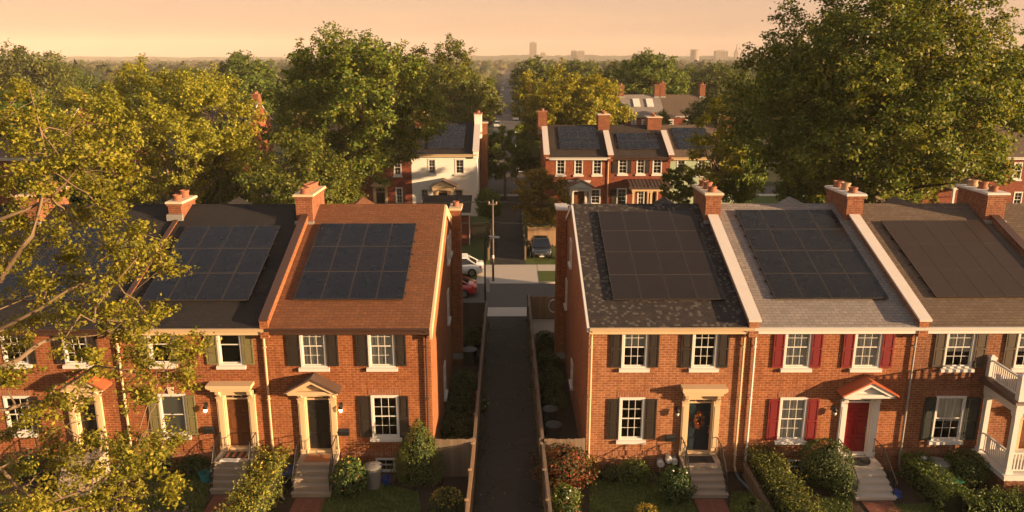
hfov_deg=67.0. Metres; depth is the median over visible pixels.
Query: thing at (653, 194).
door
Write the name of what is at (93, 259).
solar array
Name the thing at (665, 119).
leafy tree
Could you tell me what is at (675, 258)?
solar array
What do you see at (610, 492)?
lawn
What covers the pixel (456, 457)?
plank gate
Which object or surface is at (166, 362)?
window
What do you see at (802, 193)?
leafy tree
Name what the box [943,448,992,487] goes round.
round shrub
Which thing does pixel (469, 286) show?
parked car
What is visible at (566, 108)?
leafy tree
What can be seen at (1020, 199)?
window
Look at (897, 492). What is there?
plastic bucket
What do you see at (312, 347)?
window
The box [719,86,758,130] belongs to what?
leafy tree
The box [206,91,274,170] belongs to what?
brick house
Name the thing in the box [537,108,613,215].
brick row house
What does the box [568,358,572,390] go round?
window
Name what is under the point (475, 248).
back lawn
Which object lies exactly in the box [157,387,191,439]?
window
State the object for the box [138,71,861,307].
ground
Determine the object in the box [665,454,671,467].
utility meter
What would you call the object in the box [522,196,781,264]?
back lawn
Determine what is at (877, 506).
brick path
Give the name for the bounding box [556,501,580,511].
flowering plant
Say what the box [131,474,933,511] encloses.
grass
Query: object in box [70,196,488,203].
overhead wire
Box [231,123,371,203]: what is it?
leafy tree
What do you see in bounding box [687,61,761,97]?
leafy tree
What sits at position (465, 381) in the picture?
shaded shrub
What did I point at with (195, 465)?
round shrub
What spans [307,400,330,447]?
door
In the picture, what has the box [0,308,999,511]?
soil
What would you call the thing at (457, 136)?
solar array
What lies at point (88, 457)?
front stoop
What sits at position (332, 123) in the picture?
leafy tree
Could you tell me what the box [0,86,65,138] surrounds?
leafy tree
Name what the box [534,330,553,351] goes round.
shaded shrub
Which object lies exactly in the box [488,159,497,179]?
leafy tree
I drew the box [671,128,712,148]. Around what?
solar array
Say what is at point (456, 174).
window
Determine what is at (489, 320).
weeds
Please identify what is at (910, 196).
leafy tree
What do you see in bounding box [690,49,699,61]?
distant tower
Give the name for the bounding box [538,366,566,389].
shaded shrub
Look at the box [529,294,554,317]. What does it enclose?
plank fence
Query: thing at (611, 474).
round shrub
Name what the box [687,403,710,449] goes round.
door
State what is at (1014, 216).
brick row house
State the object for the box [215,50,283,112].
leafy tree
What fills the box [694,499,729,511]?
brick path
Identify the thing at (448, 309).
window
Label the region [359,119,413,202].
brick row house
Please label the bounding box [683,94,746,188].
leafy tree
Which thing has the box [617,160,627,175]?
window
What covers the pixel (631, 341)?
window
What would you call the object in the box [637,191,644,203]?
window
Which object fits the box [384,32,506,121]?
leafy tree
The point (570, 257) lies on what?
window
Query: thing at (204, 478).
plastic bucket
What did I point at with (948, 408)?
window
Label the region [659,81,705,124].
brick house
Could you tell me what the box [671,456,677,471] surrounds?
utility meter
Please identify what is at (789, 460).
window
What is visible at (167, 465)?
round shrub
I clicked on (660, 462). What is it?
utility meter
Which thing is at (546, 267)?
pavement
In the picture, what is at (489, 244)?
plank fence
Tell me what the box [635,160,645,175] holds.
window
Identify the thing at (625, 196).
window
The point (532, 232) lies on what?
plank fence
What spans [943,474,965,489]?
recycling box
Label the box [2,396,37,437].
window
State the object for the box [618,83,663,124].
brick house
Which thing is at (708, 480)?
front stoop
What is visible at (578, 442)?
plank gate
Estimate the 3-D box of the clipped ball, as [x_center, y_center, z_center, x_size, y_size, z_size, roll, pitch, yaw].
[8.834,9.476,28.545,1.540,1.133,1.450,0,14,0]
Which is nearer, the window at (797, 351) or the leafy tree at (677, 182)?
the window at (797, 351)
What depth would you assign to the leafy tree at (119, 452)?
21.37 m
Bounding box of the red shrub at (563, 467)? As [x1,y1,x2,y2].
[527,438,599,494]
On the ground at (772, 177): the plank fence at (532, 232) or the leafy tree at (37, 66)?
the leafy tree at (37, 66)
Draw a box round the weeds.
[475,318,543,511]
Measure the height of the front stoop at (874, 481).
1.594 m
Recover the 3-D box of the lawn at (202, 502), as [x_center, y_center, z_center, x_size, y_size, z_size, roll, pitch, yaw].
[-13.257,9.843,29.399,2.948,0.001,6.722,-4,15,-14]
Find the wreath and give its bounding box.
[694,409,704,428]
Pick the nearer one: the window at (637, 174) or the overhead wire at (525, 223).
the overhead wire at (525, 223)
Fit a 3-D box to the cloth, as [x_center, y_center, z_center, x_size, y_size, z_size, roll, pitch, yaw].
[-11.377,8.229,31.196,0.780,0.030,0.300,0,14,0]
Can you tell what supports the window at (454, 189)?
in the white row house at (465, 169)
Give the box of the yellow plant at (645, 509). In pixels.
[633,502,657,511]
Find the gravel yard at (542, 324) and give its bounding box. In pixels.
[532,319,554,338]
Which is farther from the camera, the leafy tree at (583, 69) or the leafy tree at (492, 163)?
the leafy tree at (583, 69)
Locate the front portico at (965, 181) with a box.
[943,177,990,202]
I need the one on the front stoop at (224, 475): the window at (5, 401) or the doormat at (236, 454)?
the doormat at (236, 454)
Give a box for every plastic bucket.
[198,468,211,482]
[381,474,390,484]
[892,488,901,498]
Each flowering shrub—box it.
[329,455,369,499]
[652,463,697,505]
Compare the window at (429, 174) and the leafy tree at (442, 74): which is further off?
the leafy tree at (442, 74)
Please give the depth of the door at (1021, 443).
32.36 m
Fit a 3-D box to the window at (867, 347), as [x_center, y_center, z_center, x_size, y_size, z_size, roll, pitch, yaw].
[14.316,3.746,31.185,1.297,1.931,0.240,0,14,0]
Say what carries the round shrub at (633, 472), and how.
on the lawn at (610, 492)
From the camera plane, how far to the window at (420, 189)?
84.44 m
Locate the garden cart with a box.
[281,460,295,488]
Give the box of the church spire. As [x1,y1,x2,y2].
[734,45,737,59]
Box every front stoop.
[53,431,110,496]
[209,432,259,493]
[291,435,339,497]
[678,437,728,497]
[837,438,897,500]
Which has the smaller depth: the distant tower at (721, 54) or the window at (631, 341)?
the window at (631, 341)
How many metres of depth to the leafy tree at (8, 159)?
84.20 m
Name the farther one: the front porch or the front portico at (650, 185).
the front portico at (650, 185)
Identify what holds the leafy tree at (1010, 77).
on the ground at (772, 177)
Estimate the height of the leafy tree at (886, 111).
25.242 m
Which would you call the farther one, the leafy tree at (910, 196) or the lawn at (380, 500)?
the leafy tree at (910, 196)
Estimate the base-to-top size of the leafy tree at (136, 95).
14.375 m
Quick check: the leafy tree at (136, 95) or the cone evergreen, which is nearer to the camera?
the cone evergreen
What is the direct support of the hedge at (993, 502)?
on the soil
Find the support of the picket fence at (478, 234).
on the back lawn at (475, 248)
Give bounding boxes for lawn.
[0,495,83,511]
[130,475,210,511]
[148,194,491,264]
[320,483,420,511]
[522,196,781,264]
[590,479,695,511]
[730,492,755,511]
[819,497,852,511]
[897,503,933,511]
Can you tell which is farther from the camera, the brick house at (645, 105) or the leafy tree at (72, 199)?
the brick house at (645, 105)
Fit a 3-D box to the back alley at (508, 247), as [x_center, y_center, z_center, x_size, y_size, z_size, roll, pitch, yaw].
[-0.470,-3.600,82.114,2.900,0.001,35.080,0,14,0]
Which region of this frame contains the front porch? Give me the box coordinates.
[972,354,1023,495]
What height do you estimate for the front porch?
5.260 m
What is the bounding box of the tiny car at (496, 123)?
[494,121,500,126]
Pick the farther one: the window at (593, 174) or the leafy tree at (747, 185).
the window at (593, 174)
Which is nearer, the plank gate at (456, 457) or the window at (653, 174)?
the plank gate at (456, 457)
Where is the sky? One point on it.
(95, 28)
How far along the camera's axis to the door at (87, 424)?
31.90 m
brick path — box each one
[203,495,237,511]
[289,498,324,511]
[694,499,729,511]
[861,501,900,511]
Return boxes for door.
[80,404,99,444]
[226,399,251,445]
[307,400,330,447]
[376,192,384,202]
[574,191,583,203]
[648,193,655,203]
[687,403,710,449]
[843,403,869,450]
[1018,420,1023,447]
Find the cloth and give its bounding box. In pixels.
[219,458,240,461]
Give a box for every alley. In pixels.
[474,316,542,511]
[491,196,524,264]
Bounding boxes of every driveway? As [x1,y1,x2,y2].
[476,265,538,283]
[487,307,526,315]
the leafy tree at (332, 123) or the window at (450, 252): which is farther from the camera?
the leafy tree at (332, 123)
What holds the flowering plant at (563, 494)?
on the soil
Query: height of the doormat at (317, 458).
0.019 m
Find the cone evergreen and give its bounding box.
[390,418,446,487]
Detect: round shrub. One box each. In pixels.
[0,449,59,478]
[110,462,127,473]
[141,456,183,477]
[178,454,213,478]
[427,486,464,511]
[598,463,625,484]
[616,456,655,487]
[795,436,856,488]
[826,466,860,499]
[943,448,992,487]
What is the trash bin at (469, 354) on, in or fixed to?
on the soil
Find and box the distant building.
[499,68,504,73]
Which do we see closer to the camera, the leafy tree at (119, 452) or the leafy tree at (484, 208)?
the leafy tree at (119, 452)
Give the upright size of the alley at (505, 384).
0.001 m
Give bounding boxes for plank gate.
[435,438,472,476]
[544,438,585,471]
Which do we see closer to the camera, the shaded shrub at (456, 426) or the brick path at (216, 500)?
the brick path at (216, 500)
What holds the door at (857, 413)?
in the brick row house at (836, 369)
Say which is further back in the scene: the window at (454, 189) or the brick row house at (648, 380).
the window at (454, 189)
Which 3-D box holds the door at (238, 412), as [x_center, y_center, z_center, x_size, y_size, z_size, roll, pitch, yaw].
[-11.234,6.869,31.953,1.019,2.117,0.123,0,14,0]
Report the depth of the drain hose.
31.61 m
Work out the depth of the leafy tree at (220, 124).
95.90 m
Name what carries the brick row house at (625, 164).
on the back lawn at (529, 260)
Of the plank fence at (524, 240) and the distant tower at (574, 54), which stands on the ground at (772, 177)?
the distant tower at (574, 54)
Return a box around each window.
[0,336,32,368]
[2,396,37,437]
[62,337,93,368]
[147,335,177,368]
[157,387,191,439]
[216,335,245,369]
[299,335,329,371]
[366,335,397,371]
[370,395,401,441]
[376,458,395,471]
[393,161,402,176]
[395,187,402,202]
[420,189,428,202]
[427,159,436,175]
[443,360,447,400]
[446,234,450,265]
[447,288,450,325]
[449,230,452,257]
[454,159,464,175]
[454,189,463,194]
[555,160,565,176]
[563,277,567,310]
[568,237,571,269]
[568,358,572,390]
[573,160,583,176]
[591,160,602,176]
[591,189,600,203]
[616,188,626,203]
[616,397,645,443]
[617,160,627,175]
[619,334,649,371]
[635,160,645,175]
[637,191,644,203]
[651,160,661,175]
[688,334,718,371]
[774,397,807,444]
[780,334,812,371]
[788,459,801,470]
[849,334,882,371]
[928,396,966,444]
[939,334,976,371]
[1010,333,1023,371]
[1012,162,1022,180]
[1013,192,1022,202]
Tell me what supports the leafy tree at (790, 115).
on the ground at (772, 177)
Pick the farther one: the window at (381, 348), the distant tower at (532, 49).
the distant tower at (532, 49)
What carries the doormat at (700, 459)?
on the front stoop at (708, 480)
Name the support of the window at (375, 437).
in the brick row house at (366, 380)
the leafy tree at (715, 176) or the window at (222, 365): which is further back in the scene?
the leafy tree at (715, 176)
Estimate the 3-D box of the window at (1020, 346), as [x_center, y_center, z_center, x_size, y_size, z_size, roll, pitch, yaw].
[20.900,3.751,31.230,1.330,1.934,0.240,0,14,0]
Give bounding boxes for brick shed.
[422,195,471,244]
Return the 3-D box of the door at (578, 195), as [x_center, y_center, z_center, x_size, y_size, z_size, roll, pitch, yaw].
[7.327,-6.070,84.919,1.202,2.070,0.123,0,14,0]
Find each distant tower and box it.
[529,42,536,58]
[540,52,545,59]
[571,50,576,59]
[577,50,584,60]
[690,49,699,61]
[713,50,727,59]
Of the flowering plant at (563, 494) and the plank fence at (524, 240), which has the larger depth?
the plank fence at (524, 240)
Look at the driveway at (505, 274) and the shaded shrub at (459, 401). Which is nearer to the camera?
the shaded shrub at (459, 401)
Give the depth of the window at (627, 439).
31.97 m
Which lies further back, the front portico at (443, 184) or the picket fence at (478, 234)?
the front portico at (443, 184)
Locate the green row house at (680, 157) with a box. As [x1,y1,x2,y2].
[662,111,738,203]
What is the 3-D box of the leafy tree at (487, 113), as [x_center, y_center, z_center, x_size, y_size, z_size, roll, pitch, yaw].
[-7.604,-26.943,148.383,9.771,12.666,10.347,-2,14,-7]
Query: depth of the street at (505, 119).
203.97 m
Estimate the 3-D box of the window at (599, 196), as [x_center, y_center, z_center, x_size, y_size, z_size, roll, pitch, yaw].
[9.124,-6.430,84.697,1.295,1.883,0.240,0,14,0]
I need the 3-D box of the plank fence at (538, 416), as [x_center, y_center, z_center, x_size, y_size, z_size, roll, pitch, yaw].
[1.146,5.835,41.665,0.235,1.710,20.090,0,14,0]
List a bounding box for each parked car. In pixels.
[462,253,483,276]
[462,275,476,297]
[529,235,552,257]
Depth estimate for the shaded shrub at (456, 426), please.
35.27 m
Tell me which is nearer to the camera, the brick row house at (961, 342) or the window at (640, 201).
the brick row house at (961, 342)
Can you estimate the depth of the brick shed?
72.73 m
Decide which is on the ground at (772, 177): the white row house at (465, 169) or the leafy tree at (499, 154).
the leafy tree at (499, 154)
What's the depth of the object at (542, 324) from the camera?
50.28 m
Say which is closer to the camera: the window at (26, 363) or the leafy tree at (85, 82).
the window at (26, 363)
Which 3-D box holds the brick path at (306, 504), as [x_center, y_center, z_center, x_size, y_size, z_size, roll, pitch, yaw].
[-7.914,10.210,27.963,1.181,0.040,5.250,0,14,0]
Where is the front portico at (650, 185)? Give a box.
[627,179,672,203]
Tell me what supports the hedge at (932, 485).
on the soil
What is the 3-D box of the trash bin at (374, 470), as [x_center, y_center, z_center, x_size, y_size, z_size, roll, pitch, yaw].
[-5.597,8.825,31.224,0.729,1.053,0.735,-13,19,-40]
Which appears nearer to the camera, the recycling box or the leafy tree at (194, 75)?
the recycling box
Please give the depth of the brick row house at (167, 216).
31.69 m
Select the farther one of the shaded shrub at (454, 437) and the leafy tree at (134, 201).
the leafy tree at (134, 201)
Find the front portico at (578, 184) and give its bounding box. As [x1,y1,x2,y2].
[566,178,593,207]
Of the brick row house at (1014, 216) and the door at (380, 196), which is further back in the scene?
the door at (380, 196)
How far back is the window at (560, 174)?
83.96 m
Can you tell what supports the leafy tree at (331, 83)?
on the back lawn at (475, 248)
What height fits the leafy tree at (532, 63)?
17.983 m
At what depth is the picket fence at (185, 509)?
28.36 m
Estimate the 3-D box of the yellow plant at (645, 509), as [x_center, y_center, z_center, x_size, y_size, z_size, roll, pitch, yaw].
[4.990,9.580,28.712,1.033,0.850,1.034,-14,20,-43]
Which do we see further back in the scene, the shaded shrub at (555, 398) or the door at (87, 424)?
the shaded shrub at (555, 398)
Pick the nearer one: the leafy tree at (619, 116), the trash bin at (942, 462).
the trash bin at (942, 462)
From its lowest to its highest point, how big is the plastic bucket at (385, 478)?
0.359 m
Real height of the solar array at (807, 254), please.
2.520 m
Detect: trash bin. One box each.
[364,461,383,489]
[462,346,477,364]
[542,405,559,428]
[544,420,562,443]
[928,456,950,473]
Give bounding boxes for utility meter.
[657,457,664,472]
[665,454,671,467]
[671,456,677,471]
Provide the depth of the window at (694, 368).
31.24 m
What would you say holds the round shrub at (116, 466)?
on the soil
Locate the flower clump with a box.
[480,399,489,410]
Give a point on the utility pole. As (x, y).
(492, 203)
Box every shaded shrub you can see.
[440,411,473,441]
[442,436,461,460]
[445,389,475,412]
[448,369,477,393]
[463,326,481,345]
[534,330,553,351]
[536,349,562,370]
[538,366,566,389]
[540,387,569,410]
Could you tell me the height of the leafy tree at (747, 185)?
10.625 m
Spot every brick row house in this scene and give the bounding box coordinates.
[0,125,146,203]
[0,181,196,473]
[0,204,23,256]
[107,197,296,473]
[258,181,463,472]
[294,113,355,181]
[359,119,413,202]
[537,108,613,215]
[554,179,761,471]
[609,113,674,203]
[720,180,932,471]
[861,126,998,202]
[862,179,1023,470]
[975,119,1023,202]
[1004,203,1023,239]
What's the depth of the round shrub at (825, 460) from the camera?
30.92 m
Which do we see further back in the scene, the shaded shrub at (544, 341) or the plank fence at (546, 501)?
the shaded shrub at (544, 341)
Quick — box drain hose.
[735,471,750,491]
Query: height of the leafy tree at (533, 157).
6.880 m
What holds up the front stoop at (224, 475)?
on the soil
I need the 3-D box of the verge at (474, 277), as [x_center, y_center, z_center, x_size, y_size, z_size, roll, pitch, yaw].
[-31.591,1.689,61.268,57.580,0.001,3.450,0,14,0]
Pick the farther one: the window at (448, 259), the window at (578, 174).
the window at (578, 174)
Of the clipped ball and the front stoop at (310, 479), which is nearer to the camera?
the clipped ball
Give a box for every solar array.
[0,227,136,300]
[141,226,280,300]
[294,223,416,299]
[427,125,465,148]
[557,126,599,148]
[597,211,725,299]
[616,133,659,148]
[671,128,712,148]
[735,210,888,298]
[881,220,1023,296]
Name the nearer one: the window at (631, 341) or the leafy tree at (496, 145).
the window at (631, 341)
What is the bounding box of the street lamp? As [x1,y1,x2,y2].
[484,236,499,300]
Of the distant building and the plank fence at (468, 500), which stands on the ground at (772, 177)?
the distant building
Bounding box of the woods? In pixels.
[0,58,1019,113]
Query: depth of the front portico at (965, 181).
83.11 m
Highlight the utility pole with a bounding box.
[488,200,496,280]
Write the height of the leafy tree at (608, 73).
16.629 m
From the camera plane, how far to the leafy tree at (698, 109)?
125.55 m
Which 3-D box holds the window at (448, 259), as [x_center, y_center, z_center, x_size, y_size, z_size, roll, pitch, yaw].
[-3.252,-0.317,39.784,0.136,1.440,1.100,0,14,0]
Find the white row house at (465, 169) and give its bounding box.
[411,110,487,215]
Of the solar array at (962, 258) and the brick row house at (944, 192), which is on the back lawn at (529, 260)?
the brick row house at (944, 192)
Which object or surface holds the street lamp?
on the soil
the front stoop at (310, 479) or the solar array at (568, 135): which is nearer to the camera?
the front stoop at (310, 479)
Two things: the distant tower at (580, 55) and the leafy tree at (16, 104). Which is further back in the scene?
the distant tower at (580, 55)
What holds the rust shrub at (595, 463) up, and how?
on the soil
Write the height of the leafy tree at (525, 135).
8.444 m
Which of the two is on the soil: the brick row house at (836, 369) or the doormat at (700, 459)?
the brick row house at (836, 369)
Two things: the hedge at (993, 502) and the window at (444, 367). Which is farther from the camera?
the window at (444, 367)
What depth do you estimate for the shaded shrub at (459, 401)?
37.81 m
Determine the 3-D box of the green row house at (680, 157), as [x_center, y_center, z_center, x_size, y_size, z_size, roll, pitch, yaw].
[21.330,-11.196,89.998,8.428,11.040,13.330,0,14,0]
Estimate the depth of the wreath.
32.02 m
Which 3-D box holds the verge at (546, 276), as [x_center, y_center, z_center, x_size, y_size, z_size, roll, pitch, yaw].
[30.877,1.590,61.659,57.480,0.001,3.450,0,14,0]
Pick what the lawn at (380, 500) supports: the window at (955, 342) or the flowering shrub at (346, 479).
the flowering shrub at (346, 479)
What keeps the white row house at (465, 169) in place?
on the back lawn at (475, 248)
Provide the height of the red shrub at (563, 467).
1.949 m
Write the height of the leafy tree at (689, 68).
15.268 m
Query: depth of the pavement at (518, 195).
98.77 m
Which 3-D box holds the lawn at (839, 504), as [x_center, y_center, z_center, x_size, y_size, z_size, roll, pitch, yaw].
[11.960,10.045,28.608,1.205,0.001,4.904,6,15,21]
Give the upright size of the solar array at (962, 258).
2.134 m
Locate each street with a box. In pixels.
[172,186,792,193]
[488,69,530,186]
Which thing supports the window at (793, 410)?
in the brick row house at (836, 369)
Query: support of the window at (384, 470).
in the brick row house at (366, 380)
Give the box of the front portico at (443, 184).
[430,178,456,194]
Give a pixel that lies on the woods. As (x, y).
(100, 70)
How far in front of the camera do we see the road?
57.14 m
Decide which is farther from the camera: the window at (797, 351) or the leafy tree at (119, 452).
the window at (797, 351)
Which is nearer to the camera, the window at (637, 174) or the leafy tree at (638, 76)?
the window at (637, 174)
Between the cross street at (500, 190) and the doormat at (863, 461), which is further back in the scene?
the cross street at (500, 190)
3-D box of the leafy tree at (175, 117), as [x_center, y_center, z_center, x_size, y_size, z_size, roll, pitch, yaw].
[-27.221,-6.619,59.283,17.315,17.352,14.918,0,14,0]
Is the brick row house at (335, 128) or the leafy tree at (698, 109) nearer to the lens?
the brick row house at (335, 128)
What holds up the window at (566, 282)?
in the brick row house at (648, 380)
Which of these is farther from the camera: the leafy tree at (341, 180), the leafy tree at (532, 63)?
the leafy tree at (532, 63)
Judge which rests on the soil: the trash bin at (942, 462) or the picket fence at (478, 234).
the trash bin at (942, 462)
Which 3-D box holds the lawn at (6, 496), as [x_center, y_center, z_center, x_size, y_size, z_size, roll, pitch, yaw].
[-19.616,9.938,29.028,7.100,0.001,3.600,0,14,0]
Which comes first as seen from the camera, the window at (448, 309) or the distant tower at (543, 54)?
the window at (448, 309)
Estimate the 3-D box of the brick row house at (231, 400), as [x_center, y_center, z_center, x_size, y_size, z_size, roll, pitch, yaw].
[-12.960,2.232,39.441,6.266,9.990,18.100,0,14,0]
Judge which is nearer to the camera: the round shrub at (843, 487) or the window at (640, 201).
the round shrub at (843, 487)
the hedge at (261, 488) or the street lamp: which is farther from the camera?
the street lamp
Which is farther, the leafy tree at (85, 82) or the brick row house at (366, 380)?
the leafy tree at (85, 82)
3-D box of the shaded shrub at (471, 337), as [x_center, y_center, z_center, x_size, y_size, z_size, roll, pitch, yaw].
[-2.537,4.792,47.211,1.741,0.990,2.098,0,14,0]
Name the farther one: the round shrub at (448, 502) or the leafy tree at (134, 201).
the leafy tree at (134, 201)
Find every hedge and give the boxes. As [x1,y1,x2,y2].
[211,442,294,511]
[741,441,827,511]
[894,450,972,511]
[955,485,1023,511]
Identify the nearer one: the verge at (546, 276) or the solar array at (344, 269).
the solar array at (344, 269)
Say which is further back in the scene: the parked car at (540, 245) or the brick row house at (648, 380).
the parked car at (540, 245)
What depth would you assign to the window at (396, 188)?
84.45 m
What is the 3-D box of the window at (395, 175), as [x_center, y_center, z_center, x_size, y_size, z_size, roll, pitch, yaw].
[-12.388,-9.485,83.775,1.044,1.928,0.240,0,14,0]
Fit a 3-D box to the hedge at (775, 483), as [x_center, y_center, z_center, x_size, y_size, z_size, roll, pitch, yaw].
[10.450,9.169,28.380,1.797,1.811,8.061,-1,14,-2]
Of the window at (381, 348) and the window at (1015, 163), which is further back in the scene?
the window at (1015, 163)
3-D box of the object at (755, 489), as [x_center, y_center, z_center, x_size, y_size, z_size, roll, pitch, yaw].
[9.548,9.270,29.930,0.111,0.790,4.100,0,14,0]
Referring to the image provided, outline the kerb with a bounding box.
[540,282,554,283]
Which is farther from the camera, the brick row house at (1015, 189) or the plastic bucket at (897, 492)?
the brick row house at (1015, 189)
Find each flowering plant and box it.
[550,482,583,511]
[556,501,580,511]
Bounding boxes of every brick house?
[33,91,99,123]
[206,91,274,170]
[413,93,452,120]
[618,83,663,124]
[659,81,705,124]
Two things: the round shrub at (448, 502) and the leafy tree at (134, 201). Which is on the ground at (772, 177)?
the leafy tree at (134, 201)
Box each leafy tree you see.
[0,38,91,104]
[0,76,221,511]
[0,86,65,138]
[6,148,95,203]
[15,53,271,203]
[53,65,105,96]
[74,163,159,203]
[122,75,177,116]
[166,65,211,129]
[192,115,257,190]
[200,153,251,203]
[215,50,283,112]
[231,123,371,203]
[252,20,452,200]
[268,96,337,138]
[319,160,355,201]
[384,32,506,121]
[458,84,496,126]
[473,187,503,230]
[488,124,529,199]
[488,135,501,161]
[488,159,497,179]
[506,54,558,101]
[507,57,639,141]
[510,139,540,186]
[511,120,540,156]
[511,165,571,226]
[554,58,599,94]
[594,60,625,94]
[599,94,630,124]
[611,47,694,96]
[655,109,670,124]
[659,162,696,203]
[671,64,703,87]
[680,93,744,124]
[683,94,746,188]
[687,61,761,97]
[705,130,767,203]
[717,0,1023,202]
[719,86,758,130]
[753,89,853,138]
[772,167,825,202]
[883,182,925,202]
[963,51,1023,123]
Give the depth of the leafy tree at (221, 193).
61.26 m
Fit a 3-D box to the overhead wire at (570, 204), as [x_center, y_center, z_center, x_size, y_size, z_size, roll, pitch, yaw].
[16.217,-4.158,59.161,34.820,0.696,0.064,0,14,-1]
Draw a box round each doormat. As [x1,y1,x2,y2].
[223,451,251,457]
[304,454,330,461]
[686,456,714,462]
[844,457,870,465]
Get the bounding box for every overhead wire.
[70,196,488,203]
[494,222,555,224]
[496,196,949,204]
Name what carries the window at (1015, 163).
in the brick row house at (1015, 189)
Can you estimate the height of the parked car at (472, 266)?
1.572 m
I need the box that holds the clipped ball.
[729,496,771,511]
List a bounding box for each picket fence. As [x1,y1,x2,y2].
[54,506,188,511]
[471,223,490,238]
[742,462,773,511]
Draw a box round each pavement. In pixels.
[159,194,778,196]
[537,265,554,270]
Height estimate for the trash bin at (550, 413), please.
1.083 m
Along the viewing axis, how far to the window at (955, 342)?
31.26 m
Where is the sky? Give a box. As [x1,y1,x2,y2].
[0,0,1023,57]
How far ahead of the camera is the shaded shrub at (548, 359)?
43.09 m
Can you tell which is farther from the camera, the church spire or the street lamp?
the church spire
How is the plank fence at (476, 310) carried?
on the soil
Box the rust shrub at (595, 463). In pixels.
[578,454,600,480]
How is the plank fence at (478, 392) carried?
on the soil
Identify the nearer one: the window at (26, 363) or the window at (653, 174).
the window at (26, 363)
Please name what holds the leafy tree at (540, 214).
on the back lawn at (529, 260)
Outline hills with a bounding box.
[5,55,1020,61]
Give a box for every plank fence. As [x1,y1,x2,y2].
[463,300,486,325]
[464,442,475,511]
[471,301,487,472]
[488,218,491,259]
[521,211,525,259]
[527,226,555,245]
[527,294,543,473]
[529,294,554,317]
[539,442,551,511]
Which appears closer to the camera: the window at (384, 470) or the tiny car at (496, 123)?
the window at (384, 470)
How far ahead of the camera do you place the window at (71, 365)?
31.04 m
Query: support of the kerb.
on the ground at (772, 177)
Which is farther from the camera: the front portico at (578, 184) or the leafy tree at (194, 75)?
the leafy tree at (194, 75)
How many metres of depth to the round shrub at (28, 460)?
31.88 m
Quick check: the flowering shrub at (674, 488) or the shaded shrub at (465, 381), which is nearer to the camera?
the flowering shrub at (674, 488)
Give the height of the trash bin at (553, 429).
1.083 m
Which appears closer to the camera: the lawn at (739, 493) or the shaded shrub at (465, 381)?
the lawn at (739, 493)
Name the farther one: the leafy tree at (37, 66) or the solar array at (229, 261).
the leafy tree at (37, 66)
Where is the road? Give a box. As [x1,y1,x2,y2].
[463,284,554,306]
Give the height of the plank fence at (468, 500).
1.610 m
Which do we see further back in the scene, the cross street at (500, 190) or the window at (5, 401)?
the cross street at (500, 190)
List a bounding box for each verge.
[462,274,476,279]
[538,271,554,281]
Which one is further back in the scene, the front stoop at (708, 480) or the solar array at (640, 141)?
the solar array at (640, 141)

